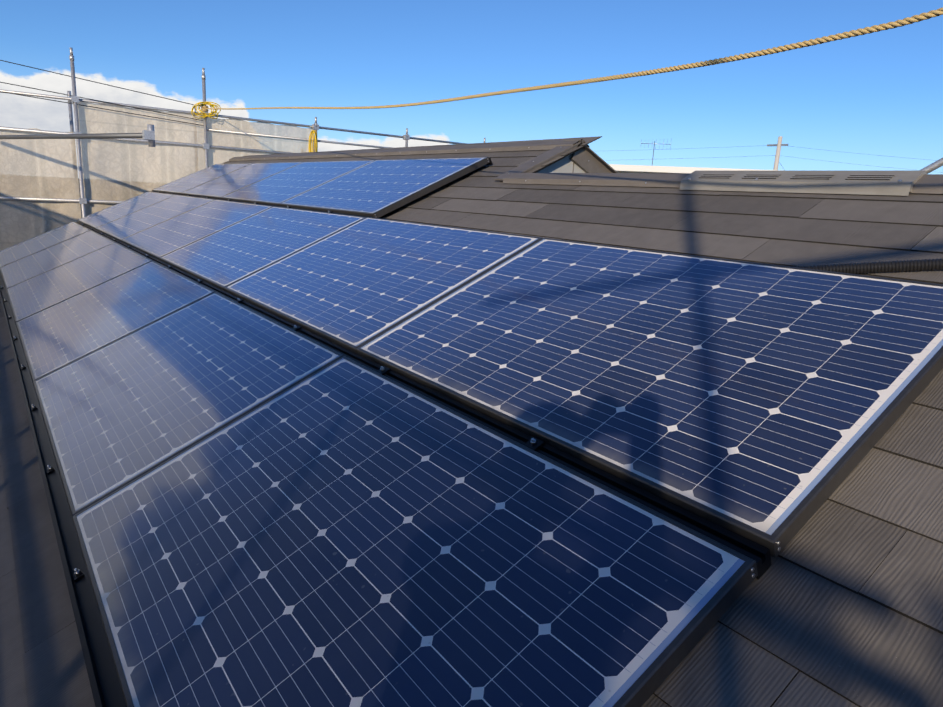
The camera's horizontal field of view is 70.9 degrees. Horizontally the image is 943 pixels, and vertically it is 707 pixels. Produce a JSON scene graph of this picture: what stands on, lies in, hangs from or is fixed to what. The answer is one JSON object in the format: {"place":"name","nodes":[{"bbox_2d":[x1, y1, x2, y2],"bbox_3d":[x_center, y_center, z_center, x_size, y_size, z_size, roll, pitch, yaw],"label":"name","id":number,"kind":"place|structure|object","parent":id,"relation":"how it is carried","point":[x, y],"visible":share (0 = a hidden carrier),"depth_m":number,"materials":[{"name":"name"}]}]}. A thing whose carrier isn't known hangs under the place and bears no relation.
{"place":"outdoors","nodes":[
{"label":"outdoors","id":0,"kind":"place"},
{"bbox_2d":[0,0,942,177],"label":"sky","id":1,"kind":"structure","parent":0,"point":[880,93],"materials":[{"name":"blue"}]},
{"bbox_2d":[609,164,784,172],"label":"neighbour house","id":2,"kind":"structure","parent":0,"point":[618,168],"depth_m":27.64,"materials":[{"name":"white paint"}]},
{"bbox_2d":[641,138,671,164],"bbox_3d":[10.200,-9.654,37.444,1.811,4.868,0.040,7,14,14],"label":"tv aerial","id":3,"kind":"object","parent":2,"relation":"attached to","point":[654,146],"visible":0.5,"depth_m":37.05,"materials":[{"name":"silver metal"}]},
{"bbox_2d":[919,158,942,173],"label":"scaffold brace","id":4,"kind":"object","parent":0,"point":[937,164],"depth_m":4.46,"materials":[{"name":"silver metal"}]},
{"label":"ground","id":5,"kind":"structure","parent":0,"visible":0},
{"bbox_2d":[0,47,485,217],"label":"scaffolding","id":6,"kind":"object","parent":5,"relation":"on","point":[147,136],"visible":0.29,"depth_m":9.42,"materials":[{"name":"metal"}]},
{"bbox_2d":[0,101,313,250],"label":"scaffold sheets","id":7,"kind":"object","parent":6,"relation":"attached to","point":[115,170],"visible":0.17,"depth_m":9.55,"materials":[{"name":"grey fabric"}]},
{"bbox_2d":[201,105,208,111],"bbox_3d":[-4.076,-3.741,10.112,0.109,0.092,0.109,-6,16,-36],"label":"lifeline knot","id":8,"kind":"object","parent":6,"relation":"on","point":[204,109],"visible":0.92,"depth_m":10.07,"materials":[{"name":"fabric"}]},
{"bbox_2d":[191,102,317,151],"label":"yellow rope coils","id":9,"kind":"object","parent":6,"relation":"attached to","point":[312,132],"visible":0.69,"depth_m":10.14,"materials":[{"name":"yellow fabric"}]},
{"bbox_2d":[222,146,615,172],"bbox_3d":[-0.603,1.752,6.618,7.694,7.287,11.360,-6,16,-36],"label":"flashing","id":10,"kind":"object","parent":5,"relation":"on","point":[598,159],"depth_m":4.54,"materials":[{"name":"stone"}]},
{"bbox_2d":[0,136,942,706],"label":"roof slates","id":11,"kind":"object","parent":10,"relation":"on","point":[838,602],"visible":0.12,"depth_m":1.53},
{"bbox_2d":[0,157,771,706],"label":"panel mounting rails","id":12,"kind":"object","parent":11,"relation":"on","point":[104,677],"visible":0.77,"depth_m":1.76,"materials":[{"name":"black"}]},
{"bbox_2d":[0,221,89,266],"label":"solar panel","id":13,"kind":"object","parent":12,"relation":"on","point":[26,248],"visible":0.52,"depth_m":7.93,"materials":[{"name":"blue glass"}]},
{"bbox_2d":[0,230,114,288],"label":"solar panel","id":14,"kind":"object","parent":12,"relation":"on","point":[43,261],"visible":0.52,"depth_m":6.64,"materials":[{"name":"blue glass"}]},
{"bbox_2d":[6,242,152,321],"bbox_3d":[-3.268,-0.623,5.450,0.990,0.041,1.648,-33,30,-26],"label":"solar panel","id":15,"kind":"object","parent":12,"relation":"on","point":[44,290],"visible":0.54,"depth_m":5.33,"materials":[{"name":"blue glass"}]},
{"bbox_2d":[16,261,214,380],"bbox_3d":[-2.296,-0.267,4.167,0.990,0.041,1.648,-33,30,-26],"label":"solar panel","id":16,"kind":"object","parent":12,"relation":"on","point":[70,330],"visible":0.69,"depth_m":4.01,"materials":[{"name":"blue glass"}]},
{"bbox_2d":[78,191,174,229],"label":"solar panel","id":17,"kind":"object","parent":12,"relation":"on","point":[118,211],"visible":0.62,"depth_m":8.39,"materials":[{"name":"blue glass"}]},
{"bbox_2d":[95,195,215,241],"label":"solar panel","id":18,"kind":"object","parent":12,"relation":"on","point":[120,229],"visible":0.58,"depth_m":7.08,"materials":[{"name":"blue glass"}]},
{"bbox_2d":[33,292,343,515],"bbox_3d":[-1.324,0.089,2.881,0.990,0.040,1.648,-33,30,-26],"label":"solar panel","id":19,"kind":"object","parent":12,"relation":"on","point":[123,411],"visible":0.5,"depth_m":2.65,"materials":[{"name":"blue glass"}]},
{"bbox_2d":[121,199,272,259],"bbox_3d":[-2.484,-1.133,5.896,0.990,0.040,1.648,-33,30,-26],"label":"solar panel","id":20,"kind":"object","parent":12,"relation":"on","point":[158,241],"visible":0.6,"depth_m":5.78,"materials":[{"name":"blue glass"}]},
{"bbox_2d":[152,163,251,194],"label":"solar panel","id":21,"kind":"object","parent":12,"relation":"on","point":[195,179],"visible":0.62,"depth_m":8.83,"materials":[{"name":"blue glass"}]},
{"bbox_2d":[181,162,301,198],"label":"solar panel","id":22,"kind":"object","parent":12,"relation":"on","point":[229,183],"visible":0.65,"depth_m":7.54,"materials":[{"name":"blue glass"}]},
{"bbox_2d":[159,206,365,290],"bbox_3d":[-1.513,-0.778,4.613,0.990,0.040,1.648,-33,30,-26],"label":"solar panel","id":23,"kind":"object","parent":12,"relation":"on","point":[227,256],"visible":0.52,"depth_m":4.46,"materials":[{"name":"blue glass"}]},
{"bbox_2d":[221,160,374,205],"bbox_3d":[-1.704,-1.648,6.351,0.990,0.041,1.648,-33,30,-26],"label":"solar panel","id":24,"kind":"object","parent":12,"relation":"on","point":[276,189],"visible":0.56,"depth_m":6.24,"materials":[{"name":"blue glass"}]},
{"bbox_2d":[224,217,541,352],"bbox_3d":[-0.540,-0.424,3.327,0.990,0.040,1.648,-33,30,-26],"label":"solar panel","id":25,"kind":"object","parent":12,"relation":"on","point":[354,287],"visible":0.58,"depth_m":3.12,"materials":[{"name":"blue glass"}]},
{"bbox_2d":[279,157,489,217],"bbox_3d":[-0.732,-1.292,5.064,0.990,0.041,1.648,-33,30,-26],"label":"solar panel","id":26,"kind":"object","parent":12,"relation":"on","point":[377,188],"visible":0.98,"depth_m":4.85,"materials":[{"name":"blue glass"}]},
{"bbox_2d":[72,356,757,706],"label":"solar panel","id":27,"kind":"object","parent":12,"relation":"on","point":[343,531],"visible":1,"depth_m":1.41,"materials":[{"name":"blue glass"}]},
{"bbox_2d":[356,238,942,557],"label":"solar panel","id":28,"kind":"object","parent":12,"relation":"on","point":[765,405],"visible":1,"depth_m":1.72,"materials":[{"name":"blue glass"}]},
{"bbox_2d":[494,139,617,179],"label":"barge boards","id":29,"kind":"object","parent":11,"relation":"on","point":[584,160],"visible":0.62,"depth_m":4.42,"materials":[{"name":"metal"}]},
{"bbox_2d":[229,139,942,193],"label":"ridge caps","id":30,"kind":"object","parent":11,"relation":"on","point":[929,183],"visible":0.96,"depth_m":3.98,"materials":[{"name":"metal"}]},
{"bbox_2d":[679,171,926,195],"bbox_3d":[1.342,-0.716,2.765,0.203,0.093,0.970,-6,16,-36],"label":"ridge vent","id":31,"kind":"object","parent":11,"relation":"on","point":[899,183],"visible":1,"depth_m":2.64,"materials":[{"name":"metal"}]},
{"bbox_2d":[790,258,942,273],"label":"corrugated conduit","id":32,"kind":"object","parent":11,"relation":"on","point":[933,264],"visible":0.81,"depth_m":1.94,"materials":[{"name":"black plastic"}]},
{"bbox_2d":[537,155,584,172],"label":"gable wall","id":33,"kind":"structure","parent":10,"relation":"attached to","point":[566,165],"depth_m":4.42,"materials":[{"name":"white paint"}]},
{"bbox_2d":[767,136,787,169],"bbox_3d":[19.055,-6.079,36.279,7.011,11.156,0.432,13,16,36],"label":"utility pole","id":34,"kind":"object","parent":5,"relation":"on","point":[779,144],"visible":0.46,"depth_m":36.77,"materials":[{"name":"concrete"}]},
{"bbox_2d":[618,145,942,172],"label":"power lines","id":35,"kind":"object","parent":34,"relation":"attached to","point":[774,155],"visible":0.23,"depth_m":36.92,"materials":[{"name":"grey"}]},
{"bbox_3d":[2.257,2.527,0.446,8.805,8.902,0.671,-6,16,-36],"label":"scaffold","id":36,"kind":"object","parent":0,"visible":0},
{"bbox_2d":[206,7,942,109],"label":"lifeline rope","id":37,"kind":"object","parent":36,"relation":"attached to","point":[883,26],"visible":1,"depth_m":2.06,"materials":[{"name":"yellow fabric"}]}
]}

